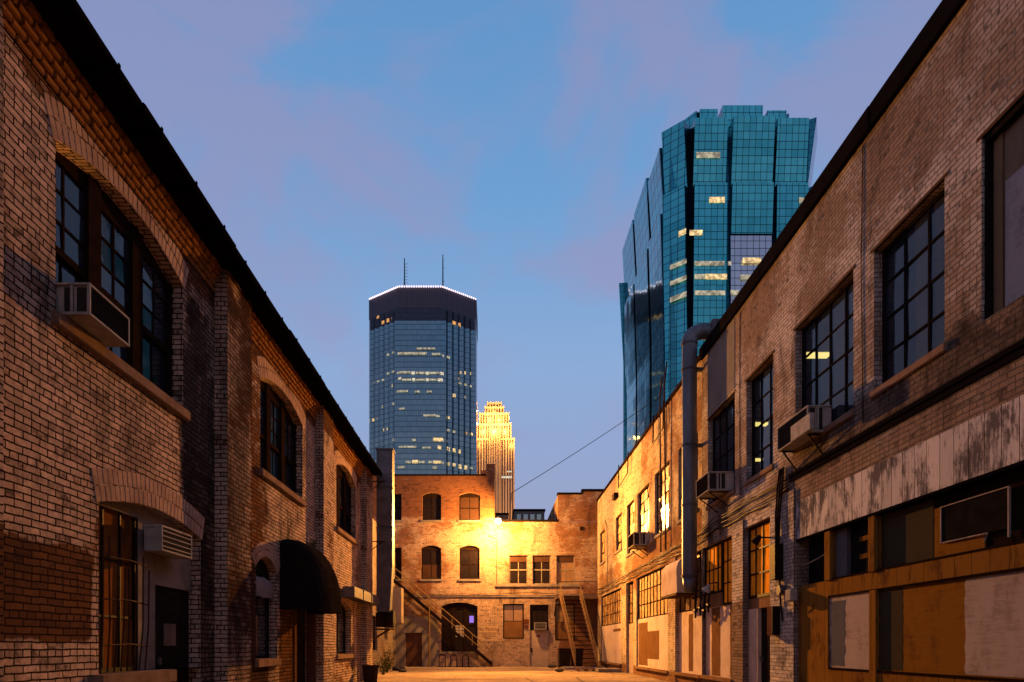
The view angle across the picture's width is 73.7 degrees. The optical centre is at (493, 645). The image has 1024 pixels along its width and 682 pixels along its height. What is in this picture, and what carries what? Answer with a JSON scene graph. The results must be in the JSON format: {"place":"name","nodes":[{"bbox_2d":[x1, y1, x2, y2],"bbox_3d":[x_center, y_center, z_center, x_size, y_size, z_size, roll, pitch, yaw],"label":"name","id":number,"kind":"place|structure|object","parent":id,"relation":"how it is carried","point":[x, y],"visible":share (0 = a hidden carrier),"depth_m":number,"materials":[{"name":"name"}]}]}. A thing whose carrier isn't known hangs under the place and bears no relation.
{"place":"outdoors","nodes":[
{"label":"outdoors","id":0,"kind":"place"},
{"bbox_2d":[369,255,477,473],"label":"office tower","id":1,"kind":"structure","parent":0,"point":[423,383],"depth_m":450.70,"materials":[{"name":"blue glass"}]},
{"bbox_2d":[398,352,426,354],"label":"lit window","id":2,"kind":"structure","parent":1,"relation":"in","point":[399,353],"depth_m":449.05,"materials":[{"name":"yellow"}]},
{"bbox_2d":[478,402,514,519],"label":"office tower","id":3,"kind":"structure","parent":0,"point":[496,443],"depth_m":643.50,"materials":[{"name":"beige glass"}]},
{"bbox_2d":[495,513,508,519],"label":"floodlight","id":4,"kind":"object","parent":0,"point":[504,516],"visible":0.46,"depth_m":48.00,"materials":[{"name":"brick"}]},
{"bbox_2d":[77,0,941,519],"label":"sky","id":5,"kind":"structure","parent":0,"point":[335,143],"materials":[{"name":"blue"}]},
{"bbox_2d":[359,666,667,681],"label":"alley pavement","id":6,"kind":"structure","parent":0,"point":[450,674],"depth_m":30.34,"materials":[{"name":"asphalt"}]},
{"bbox_2d":[361,665,378,681],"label":"planter","id":7,"kind":"object","parent":6,"relation":"on","point":[370,673],"visible":1,"depth_m":24.77,"materials":[{"name":"brown plastic"}]},
{"bbox_2d":[375,658,392,674],"bbox_3d":[-5.004,0.946,31.062,0.917,0.774,0.692,0,0,0],"label":"weed","id":8,"kind":"object","parent":6,"relation":"on","point":[383,671],"visible":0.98,"depth_m":31.02,"materials":[{"name":"green plant"}]},
{"bbox_2d":[377,647,396,672],"bbox_3d":[-5.187,0.683,33.490,0.869,1.300,0.959,0,0,28],"label":"weed","id":9,"kind":"object","parent":6,"relation":"on","point":[388,659],"visible":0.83,"depth_m":33.41,"materials":[{"name":"green plant"}]},
{"bbox_2d":[394,567,492,666],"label":"fire stair","id":10,"kind":"object","parent":6,"relation":"on","point":[446,625],"visible":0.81,"depth_m":42.07,"materials":[{"name":"black metal"}]},
{"bbox_2d":[437,654,470,666],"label":"bike rack","id":11,"kind":"object","parent":6,"relation":"on","point":[456,661],"visible":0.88,"depth_m":42.27,"materials":[{"name":"black metal"}]},
{"bbox_2d":[559,648,570,667],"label":"wheeled bin","id":12,"kind":"object","parent":6,"relation":"on","point":[564,657],"visible":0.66,"depth_m":40.08,"materials":[{"name":"brown plastic"}]},
{"bbox_2d":[570,648,583,666],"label":"wheeled bin","id":13,"kind":"object","parent":6,"relation":"on","point":[579,653],"visible":0.55,"depth_m":40.58,"materials":[{"name":"brown plastic"}]},
{"bbox_2d":[562,667,605,669],"bbox_3d":[5.150,1.275,38.750,2.300,0.130,1.700,0,0,0],"label":"stair pad","id":14,"kind":"object","parent":6,"relation":"on","point":[569,668],"visible":0.69,"depth_m":37.92,"materials":[{"name":"concrete"}]},
{"bbox_2d":[554,581,597,666],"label":"fire stair","id":15,"kind":"object","parent":14,"relation":"on","point":[562,598],"visible":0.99,"depth_m":40.53,"materials":[{"name":"metal"}]},
{"bbox_2d":[595,668,620,671],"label":"concrete slab","id":16,"kind":"structure","parent":6,"relation":"on","point":[607,670],"depth_m":33.80,"materials":[{"name":"concrete"}]},
{"bbox_2d":[512,509,544,519],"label":"office block","id":17,"kind":"structure","parent":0,"point":[527,514],"depth_m":72.00,"materials":[{"name":"glass"}]},
{"bbox_2d":[619,105,817,460],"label":"office tower","id":18,"kind":"structure","parent":0,"point":[725,191],"depth_m":179.10,"materials":[{"name":"teal glass"}]},
{"bbox_2d":[670,258,686,269],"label":"lit window","id":19,"kind":"structure","parent":18,"relation":"in","point":[684,261],"depth_m":179.58,"materials":[{"name":"grey"}]},
{"bbox_2d":[670,275,686,285],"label":"lit window","id":20,"kind":"structure","parent":18,"relation":"in","point":[682,278],"depth_m":179.58,"materials":[{"name":"grey"}]},
{"bbox_2d":[670,291,686,301],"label":"lit window","id":21,"kind":"structure","parent":18,"relation":"in","point":[684,294],"depth_m":179.58,"materials":[{"name":"grey"}]},
{"bbox_2d":[689,230,702,234],"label":"lit window","id":22,"kind":"structure","parent":18,"relation":"in","point":[691,232],"depth_m":177.79,"materials":[{"name":"yellow"}]},
{"bbox_2d":[696,152,719,157],"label":"lit window","id":23,"kind":"structure","parent":18,"relation":"in","point":[698,154],"depth_m":177.88,"materials":[{"name":"grey"}]},
{"bbox_2d":[695,261,723,265],"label":"lit window","id":24,"kind":"structure","parent":18,"relation":"in","point":[697,263],"depth_m":178.05,"materials":[{"name":"grey"}]},
{"bbox_2d":[695,290,724,294],"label":"lit window","id":25,"kind":"structure","parent":18,"relation":"in","point":[697,292],"depth_m":178.40,"materials":[{"name":"grey"}]},
{"bbox_2d":[705,274,726,278],"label":"lit window","id":26,"kind":"structure","parent":18,"relation":"in","point":[707,276],"depth_m":178.18,"materials":[{"name":"yellow"}]},
{"bbox_2d":[709,197,724,202],"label":"lit window","id":27,"kind":"structure","parent":18,"relation":"in","point":[711,199],"depth_m":177.49,"materials":[{"name":"yellow"}]},
{"bbox_2d":[743,258,760,262],"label":"lit window","id":28,"kind":"structure","parent":18,"relation":"in","point":[745,260],"depth_m":178.18,"materials":[{"name":"yellow"}]},
{"bbox_3d":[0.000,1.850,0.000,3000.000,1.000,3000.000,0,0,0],"label":"ground","id":29,"kind":"structure","parent":0,"visible":0},
{"bbox_2d":[0,0,381,681],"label":"brick building","id":30,"kind":"structure","parent":29,"relation":"on","point":[206,412],"depth_m":9.78,"materials":[{"name":"brick"}]},
{"bbox_2d":[56,282,129,346],"bbox_3d":[-4.880,-3.995,8.285,0.480,0.370,0.870,0,0,0],"label":"air conditioner","id":31,"kind":"object","parent":30,"relation":"on","point":[93,311],"visible":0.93,"depth_m":8.04,"materials":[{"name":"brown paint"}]},
{"bbox_2d":[56,151,171,397],"bbox_3d":[-5.230,-4.935,9.400,0.120,2.290,3.340,0,0,0],"label":"window","id":32,"kind":"structure","parent":30,"relation":"in","point":[96,243],"depth_m":9.48,"materials":[{"name":"glass"}]},
{"bbox_2d":[99,506,136,672],"bbox_3d":[-5.205,-0.780,9.285,0.070,2.308,1.278,0,0,0],"label":"window","id":33,"kind":"structure","parent":30,"relation":"in","point":[121,529],"depth_m":9.47,"materials":[{"name":"black glass"}]},
{"bbox_2d":[99,536,149,672],"bbox_3d":[-5.002,-0.540,9.316,0.061,1.781,1.233,0,0,0],"label":"window grille","id":34,"kind":"object","parent":30,"relation":"on","point":[123,600],"depth_m":9.24,"materials":[{"name":"metal"}]},
{"bbox_2d":[144,525,191,558],"bbox_3d":[-4.980,-1.580,10.480,0.280,0.380,1.000,0,0,0],"label":"air conditioner","id":35,"kind":"object","parent":30,"relation":"attached to","point":[163,540],"visible":1,"depth_m":10.20,"materials":[{"name":"metal"}]},
{"bbox_2d":[155,586,188,681],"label":"door","id":36,"kind":"structure","parent":30,"relation":"in","point":[171,605],"depth_m":11.07,"materials":[{"name":"black paint"}]},
{"bbox_2d":[256,559,268,658],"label":"window","id":37,"kind":"structure","parent":30,"relation":"in","point":[262,604],"depth_m":15.43,"materials":[{"name":"glass"}]},
{"bbox_2d":[256,576,272,599],"bbox_3d":[-5.069,-1.280,15.050,0.102,0.482,1.100,0,0,0],"label":"awning","id":38,"kind":"object","parent":30,"relation":"attached to","point":[264,587],"visible":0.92,"depth_m":14.98,"materials":[{"name":"fabric"}]},
{"bbox_2d":[260,380,295,492],"bbox_3d":[-5.230,-4.920,16.275,0.120,2.260,3.390,0,0,0],"label":"window","id":39,"kind":"structure","parent":30,"relation":"in","point":[277,428],"depth_m":16.53,"materials":[{"name":"glass"}]},
{"bbox_2d":[297,609,304,681],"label":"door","id":40,"kind":"structure","parent":30,"relation":"in","point":[300,615],"depth_m":18.61,"materials":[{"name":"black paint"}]},
{"bbox_2d":[280,539,341,613],"bbox_3d":[-4.485,-1.724,17.175,1.030,1.771,2.350,0,0,0],"label":"awning","id":41,"kind":"object","parent":30,"relation":"attached to","point":[309,580],"visible":1,"depth_m":16.00,"materials":[{"name":"black fabric"}]},
{"bbox_2d":[336,605,345,653],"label":"window","id":42,"kind":"structure","parent":30,"relation":"in","point":[340,618],"depth_m":23.51,"materials":[{"name":"glass"}]},
{"bbox_2d":[336,465,350,535],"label":"window","id":43,"kind":"structure","parent":30,"relation":"in","point":[343,490],"depth_m":23.64,"materials":[{"name":"glass"}]},
{"bbox_2d":[342,448,394,611],"bbox_3d":[-4.655,-4.620,25.140,1.310,6.540,5.480,0,0,0],"label":"exhaust duct","id":44,"kind":"object","parent":30,"relation":"attached to","point":[381,599],"visible":0.91,"depth_m":27.25,"materials":[{"name":"metal"}]},
{"bbox_2d":[373,610,395,639],"bbox_3d":[-4.496,-0.778,27.500,1.032,1.293,0.720,0,0,0],"label":"blower","id":45,"kind":"object","parent":44,"relation":"attached to","point":[386,619],"visible":0.85,"depth_m":27.25,"materials":[{"name":"black metal"}]},
{"bbox_2d":[373,519,394,669],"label":"brick building","id":46,"kind":"structure","parent":29,"relation":"on","point":[386,641],"depth_m":36.89,"materials":[{"name":"brick"}]},
{"bbox_2d":[373,616,374,649],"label":"window","id":47,"kind":"structure","parent":46,"relation":"in","point":[373,616],"depth_m":36.29,"materials":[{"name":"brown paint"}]},
{"bbox_2d":[392,587,403,630],"bbox_3d":[-5.735,-2.112,39.693,0.910,2.475,1.015,0,0,0],"label":"utility cabinet","id":48,"kind":"object","parent":46,"relation":"attached to","point":[398,601],"visible":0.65,"depth_m":39.19,"materials":[{"name":"metal"}]},
{"bbox_2d":[373,464,494,666],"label":"brick building","id":49,"kind":"structure","parent":29,"relation":"on","point":[444,526],"depth_m":43.20,"materials":[{"name":"brick"}]},
{"bbox_2d":[394,494,401,519],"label":"window","id":50,"kind":"structure","parent":49,"relation":"in","point":[397,497],"depth_m":43.37,"materials":[{"name":"glass"}]},
{"bbox_2d":[395,548,401,578],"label":"window","id":51,"kind":"structure","parent":49,"relation":"in","point":[398,551],"depth_m":43.37,"materials":[{"name":"brown paint"}]},
{"bbox_2d":[406,633,421,666],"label":"door","id":52,"kind":"structure","parent":49,"relation":"in","point":[413,641],"depth_m":43.31,"materials":[{"name":"brown paint"}]},
{"bbox_2d":[421,546,440,578],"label":"window","id":53,"kind":"structure","parent":49,"relation":"in","point":[430,555],"depth_m":43.35,"materials":[{"name":"brown paint"}]},
{"bbox_2d":[423,493,440,519],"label":"window","id":54,"kind":"structure","parent":49,"relation":"in","point":[431,501],"depth_m":43.37,"materials":[{"name":"glass"}]},
{"bbox_2d":[441,603,476,651],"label":"window","id":55,"kind":"structure","parent":49,"relation":"in","point":[465,614],"depth_m":43.37,"materials":[{"name":"brown paint"}]},
{"bbox_2d":[459,493,479,519],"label":"window","id":56,"kind":"structure","parent":49,"relation":"in","point":[469,503],"depth_m":43.35,"materials":[{"name":"glass"}]},
{"bbox_2d":[460,546,479,578],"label":"window","id":57,"kind":"structure","parent":49,"relation":"in","point":[469,555],"depth_m":43.37,"materials":[{"name":"brown paint"}]},
{"bbox_2d":[478,626,498,640],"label":"painted sign","id":58,"kind":"object","parent":49,"relation":"attached to","point":[487,633],"visible":1,"depth_m":43.19,"materials":[{"name":"paint"}]},
{"bbox_2d":[495,489,603,666],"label":"brick building","id":59,"kind":"structure","parent":29,"relation":"on","point":[536,558],"depth_m":43.20,"materials":[{"name":"brick"}]},
{"bbox_2d":[495,516,500,532],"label":"street lamp","id":60,"kind":"object","parent":59,"relation":"attached to","point":[498,520],"visible":1,"depth_m":41.51,"materials":[{"name":"glass"}]},
{"bbox_2d":[503,604,523,638],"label":"window","id":61,"kind":"structure","parent":59,"relation":"in","point":[513,614],"depth_m":43.31,"materials":[{"name":"brown paint"}]},
{"bbox_2d":[509,555,527,583],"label":"window","id":62,"kind":"structure","parent":59,"relation":"in","point":[518,564],"depth_m":43.35,"materials":[{"name":"glass"}]},
{"bbox_2d":[530,630,547,666],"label":"door","id":63,"kind":"structure","parent":59,"relation":"in","point":[538,638],"depth_m":43.31,"materials":[{"name":"paint"}]},
{"bbox_2d":[530,605,548,629],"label":"window","id":64,"kind":"structure","parent":59,"relation":"in","point":[538,613],"depth_m":43.35,"materials":[{"name":"glass"}]},
{"bbox_2d":[534,622,545,629],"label":"air conditioner","id":65,"kind":"object","parent":59,"relation":"attached to","point":[539,625],"visible":1,"depth_m":42.98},
{"bbox_2d":[532,555,550,583],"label":"window","id":66,"kind":"structure","parent":59,"relation":"in","point":[541,564],"depth_m":43.35,"materials":[{"name":"glass"}]},
{"bbox_2d":[555,604,574,640],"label":"window","id":67,"kind":"structure","parent":59,"relation":"in","point":[561,634],"depth_m":43.31,"materials":[{"name":"brown paint"}]},
{"bbox_2d":[556,555,574,583],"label":"window","id":68,"kind":"structure","parent":59,"relation":"in","point":[565,564],"depth_m":43.35,"materials":[{"name":"paint"}]},
{"bbox_2d":[509,384,677,518],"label":"overhead wire","id":69,"kind":"object","parent":59,"relation":"attached to","point":[579,450],"visible":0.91,"depth_m":49.27,"materials":[{"name":"black metal"}]},
{"bbox_2d":[597,355,882,681],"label":"brick building","id":70,"kind":"structure","parent":29,"relation":"on","point":[645,629],"depth_m":28.45,"materials":[{"name":"brick"}]},
{"bbox_2d":[602,531,604,561],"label":"window","id":71,"kind":"structure","parent":70,"relation":"in","point":[603,534],"depth_m":40.97,"materials":[{"name":"glass"}]},
{"bbox_2d":[604,519,607,583],"bbox_3d":[6.243,-5.263,38.028,0.183,3.626,0.874,0,0,17],"label":"conduit","id":72,"kind":"object","parent":70,"relation":"attached to","point":[607,552],"visible":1,"depth_m":38.38,"materials":[{"name":"metal"}]},
{"bbox_2d":[602,588,620,625],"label":"window","id":73,"kind":"structure","parent":70,"relation":"in","point":[611,602],"depth_m":37.98,"materials":[{"name":"glass"}]},
{"bbox_2d":[617,514,621,549],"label":"window","id":74,"kind":"structure","parent":70,"relation":"in","point":[619,520],"depth_m":35.79,"materials":[{"name":"glass"}]},
{"bbox_2d":[618,452,628,487],"bbox_3d":[6.350,-8.564,33.400,0.076,1.173,2.448,0,0,0],"label":"pipe bracket","id":75,"kind":"object","parent":70,"relation":"attached to","point":[627,470],"visible":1,"depth_m":32.77,"materials":[{"name":"black metal"}]},
{"bbox_2d":[629,582,632,623],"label":"window","id":76,"kind":"structure","parent":70,"relation":"in","point":[630,584],"depth_m":32.80,"materials":[{"name":"glass"}]},
{"bbox_2d":[629,623,632,673],"bbox_3d":[6.620,0.140,32.450,0.040,2.380,1.600,0,0,0],"label":"door","id":77,"kind":"structure","parent":70,"relation":"in","point":[630,625],"depth_m":32.58,"materials":[{"name":"paint"}]},
{"bbox_2d":[629,501,633,552],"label":"window","id":78,"kind":"structure","parent":70,"relation":"in","point":[631,507],"depth_m":32.69,"materials":[{"name":"glass"}]},
{"bbox_2d":[628,532,648,558],"bbox_3d":[6.230,-4.259,29.125,0.740,0.983,1.250,0,0,0],"label":"air conditioner","id":79,"kind":"object","parent":70,"relation":"attached to","point":[637,540],"visible":0.88,"depth_m":28.52,"materials":[{"name":"brown paint"}]},
{"bbox_2d":[640,485,648,531],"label":"window","id":80,"kind":"structure","parent":70,"relation":"in","point":[644,495],"depth_m":29.84,"materials":[{"name":"glass"}]},
{"bbox_2d":[638,566,667,618],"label":"window","id":81,"kind":"structure","parent":70,"relation":"in","point":[650,603],"depth_m":28.46,"materials":[{"name":"glass"}]},
{"bbox_2d":[652,400,663,444],"bbox_3d":[6.350,-8.565,26.300,0.076,1.171,1.648,0,0,0],"label":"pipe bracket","id":82,"kind":"object","parent":70,"relation":"attached to","point":[653,441],"visible":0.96,"depth_m":26.38,"materials":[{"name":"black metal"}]},
{"bbox_2d":[659,377,662,551],"bbox_3d":[6.340,-6.806,25.726,0.100,6.512,0.399,0,0,0],"label":"conduit","id":83,"kind":"object","parent":70,"relation":"attached to","point":[660,460],"visible":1,"depth_m":25.87,"materials":[{"name":"metal"}]},
{"bbox_2d":[657,463,668,533],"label":"window","id":84,"kind":"structure","parent":70,"relation":"in","point":[667,466],"depth_m":26.67,"materials":[{"name":"glass"}]},
{"bbox_2d":[664,361,667,549],"bbox_3d":[6.340,-6.956,25.026,0.100,6.812,0.399,0,0,0],"label":"conduit","id":85,"kind":"object","parent":70,"relation":"attached to","point":[665,454],"visible":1,"depth_m":25.17,"materials":[{"name":"metal"}]},
{"bbox_2d":[661,558,693,598],"bbox_3d":[6.180,-2.295,22.975,0.600,1.310,1.990,0,0,0],"label":"vent hood","id":86,"kind":"object","parent":70,"relation":"attached to","point":[672,584],"visible":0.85,"depth_m":22.52,"materials":[{"name":"metal"}]},
{"bbox_2d":[681,433,697,517],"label":"window","id":87,"kind":"structure","parent":70,"relation":"in","point":[697,433],"depth_m":23.86,"materials":[{"name":"glass"}]},
{"bbox_2d":[680,551,701,612],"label":"window","id":88,"kind":"structure","parent":70,"relation":"in","point":[687,604],"depth_m":22.20,"materials":[{"name":"glass"}]},
{"bbox_2d":[598,485,787,591],"bbox_3d":[6.410,-3.370,28.375,0.046,0.288,26.952,0,0,0],"label":"cable","id":89,"kind":"object","parent":70,"relation":"attached to","point":[706,532],"visible":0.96,"depth_m":19.46,"materials":[{"name":"black metal"}]},
{"bbox_2d":[699,0,1023,681],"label":"brick building","id":90,"kind":"structure","parent":29,"relation":"on","point":[919,468],"depth_m":11.13,"materials":[{"name":"brick"}]},
{"bbox_2d":[598,478,787,589],"bbox_3d":[6.420,-3.512,28.375,0.053,0.285,26.952,0,0,0],"label":"cable","id":91,"kind":"object","parent":90,"relation":"attached to","point":[707,527],"visible":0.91,"depth_m":19.48,"materials":[{"name":"black metal"}]},
{"bbox_2d":[598,488,788,593],"bbox_3d":[6.431,-3.261,28.375,0.056,0.351,26.954,0,0,0],"label":"cable","id":92,"kind":"object","parent":90,"relation":"attached to","point":[787,489],"visible":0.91,"depth_m":19.59,"materials":[{"name":"black metal"}]},
{"bbox_2d":[600,476,786,588],"bbox_3d":[6.400,-3.571,28.375,0.032,0.341,26.952,0,0,0],"label":"cable","id":93,"kind":"object","parent":90,"relation":"attached to","point":[707,524],"visible":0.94,"depth_m":19.71,"materials":[{"name":"black metal"}]},
{"bbox_2d":[681,319,719,592],"bbox_3d":[6.505,-5.830,21.150,1.350,8.360,0.560,0,0,0],"label":"flue pipe","id":94,"kind":"object","parent":90,"relation":"attached to","point":[691,338],"visible":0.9,"depth_m":20.96,"materials":[{"name":"metal"}]},
{"bbox_2d":[691,591,713,617],"bbox_3d":[6.348,-1.235,20.850,0.125,0.835,2.101,0,0,0],"label":"pipe cluster","id":95,"kind":"object","parent":90,"relation":"attached to","point":[703,609],"visible":0.98,"depth_m":20.71,"materials":[{"name":"black metal"}]},
{"bbox_2d":[702,582,718,592],"bbox_3d":[6.354,-1.700,20.049,0.457,0.333,0.250,0,0,0],"label":"wall light","id":96,"kind":"object","parent":90,"relation":"attached to","point":[707,588],"visible":1,"depth_m":19.94,"materials":[{"name":"black metal"}]},
{"bbox_2d":[705,541,721,595],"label":"window","id":97,"kind":"structure","parent":90,"relation":"in","point":[713,554],"depth_m":20.35,"materials":[{"name":"glass"}]},
{"bbox_2d":[696,471,733,512],"bbox_3d":[6.240,-4.294,19.235,0.720,0.952,1.130,0,0,0],"label":"air conditioner","id":98,"kind":"object","parent":90,"relation":"attached to","point":[713,485],"visible":0.92,"depth_m":18.70,"materials":[{"name":"brown paint"}]},
{"bbox_2d":[713,398,734,501],"bbox_3d":[6.655,-5.500,19.450,0.070,2.608,2.308,0,0,0],"label":"window","id":99,"kind":"structure","parent":90,"relation":"in","point":[724,422],"depth_m":19.59,"materials":[{"name":"glass"}]},
{"bbox_2d":[722,537,731,605],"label":"window","id":100,"kind":"structure","parent":90,"relation":"in","point":[727,543],"depth_m":19.16,"materials":[{"name":"glass"}]},
{"bbox_2d":[739,335,739,465],"bbox_3d":[6.468,-6.350,17.915,0.016,4.800,0.045,0,0,-9],"label":"wire","id":101,"kind":"object","parent":90,"relation":"attached to","point":[739,400],"visible":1,"depth_m":17.91,"materials":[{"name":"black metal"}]},
{"bbox_2d":[748,519,769,598],"bbox_3d":[6.615,-2.110,16.725,0.070,1.828,1.758,0,0,0],"label":"window","id":102,"kind":"structure","parent":90,"relation":"in","point":[758,556],"depth_m":16.97,"materials":[{"name":"glass"}]},
{"bbox_2d":[751,534,770,545],"bbox_3d":[6.272,-2.474,15.976,0.456,0.254,0.192,0,0,29],"label":"wall light","id":103,"kind":"object","parent":90,"relation":"attached to","point":[756,539],"visible":1,"depth_m":15.95,"materials":[{"name":"black metal"}]},
{"bbox_2d":[752,360,772,475],"bbox_3d":[6.655,-5.485,16.640,0.070,2.578,1.688,0,0,0],"label":"window","id":104,"kind":"structure","parent":90,"relation":"in","point":[762,384],"depth_m":16.88,"materials":[{"name":"glass"}]},
{"bbox_2d":[760,608,769,681],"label":"door","id":105,"kind":"structure","parent":90,"relation":"in","point":[765,640],"depth_m":16.81,"materials":[{"name":"black paint"}]},
{"bbox_2d":[767,606,779,635],"bbox_3d":[6.337,-0.560,15.450,0.184,0.660,0.340,0,0,0],"label":"junction box","id":106,"kind":"object","parent":90,"relation":"attached to","point":[773,620],"visible":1,"depth_m":15.28,"materials":[{"name":"brown paint"}]},
{"bbox_2d":[772,607,779,633],"bbox_3d":[6.327,-0.560,15.295,0.165,0.620,0.030,0,0,0],"label":"door","id":107,"kind":"structure","parent":106,"relation":"in","point":[775,610],"depth_m":15.28,"materials":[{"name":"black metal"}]},
{"bbox_2d":[770,467,786,620],"bbox_3d":[6.341,-2.250,15.190,0.202,3.407,0.499,0,0,0],"label":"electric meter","id":108,"kind":"object","parent":90,"relation":"attached to","point":[776,560],"visible":0.98,"depth_m":15.16,"materials":[{"name":"black metal"}]},
{"bbox_2d":[785,589,798,609],"bbox_3d":[6.376,-0.972,14.560,0.191,0.455,0.280,0,0,0],"label":"junction box","id":109,"kind":"object","parent":90,"relation":"attached to","point":[790,594],"visible":1,"depth_m":14.44,"materials":[{"name":"black metal"}]},
{"bbox_2d":[777,405,830,469],"bbox_3d":[6.305,-4.215,13.835,0.590,0.949,1.770,0,0,0],"label":"air conditioner","id":110,"kind":"object","parent":90,"relation":"attached to","point":[805,424],"visible":0.94,"depth_m":13.44,"materials":[{"name":"brown paint"}]},
{"bbox_2d":[802,278,852,421],"bbox_3d":[6.655,-5.510,13.460,0.070,2.528,2.368,0,0,0],"label":"window","id":111,"kind":"structure","parent":90,"relation":"in","point":[827,340],"depth_m":13.43,"materials":[{"name":"glass"}]},
{"bbox_2d":[861,146,863,419],"bbox_3d":[6.468,-6.350,11.970,0.017,4.800,0.075,0,0,-5],"label":"wire","id":112,"kind":"object","parent":90,"relation":"attached to","point":[861,280],"visible":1,"depth_m":11.97,"materials":[{"name":"black metal"}]},
{"bbox_2d":[882,188,944,383],"bbox_3d":[6.655,-5.520,10.710,0.070,2.388,1.828,0,0,0],"label":"window","id":113,"kind":"structure","parent":90,"relation":"in","point":[913,264],"depth_m":10.79,"materials":[{"name":"glass"}]},
{"bbox_2d":[985,97,1023,319],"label":"window","id":114,"kind":"structure","parent":90,"relation":"in","point":[1004,145],"depth_m":8.81,"materials":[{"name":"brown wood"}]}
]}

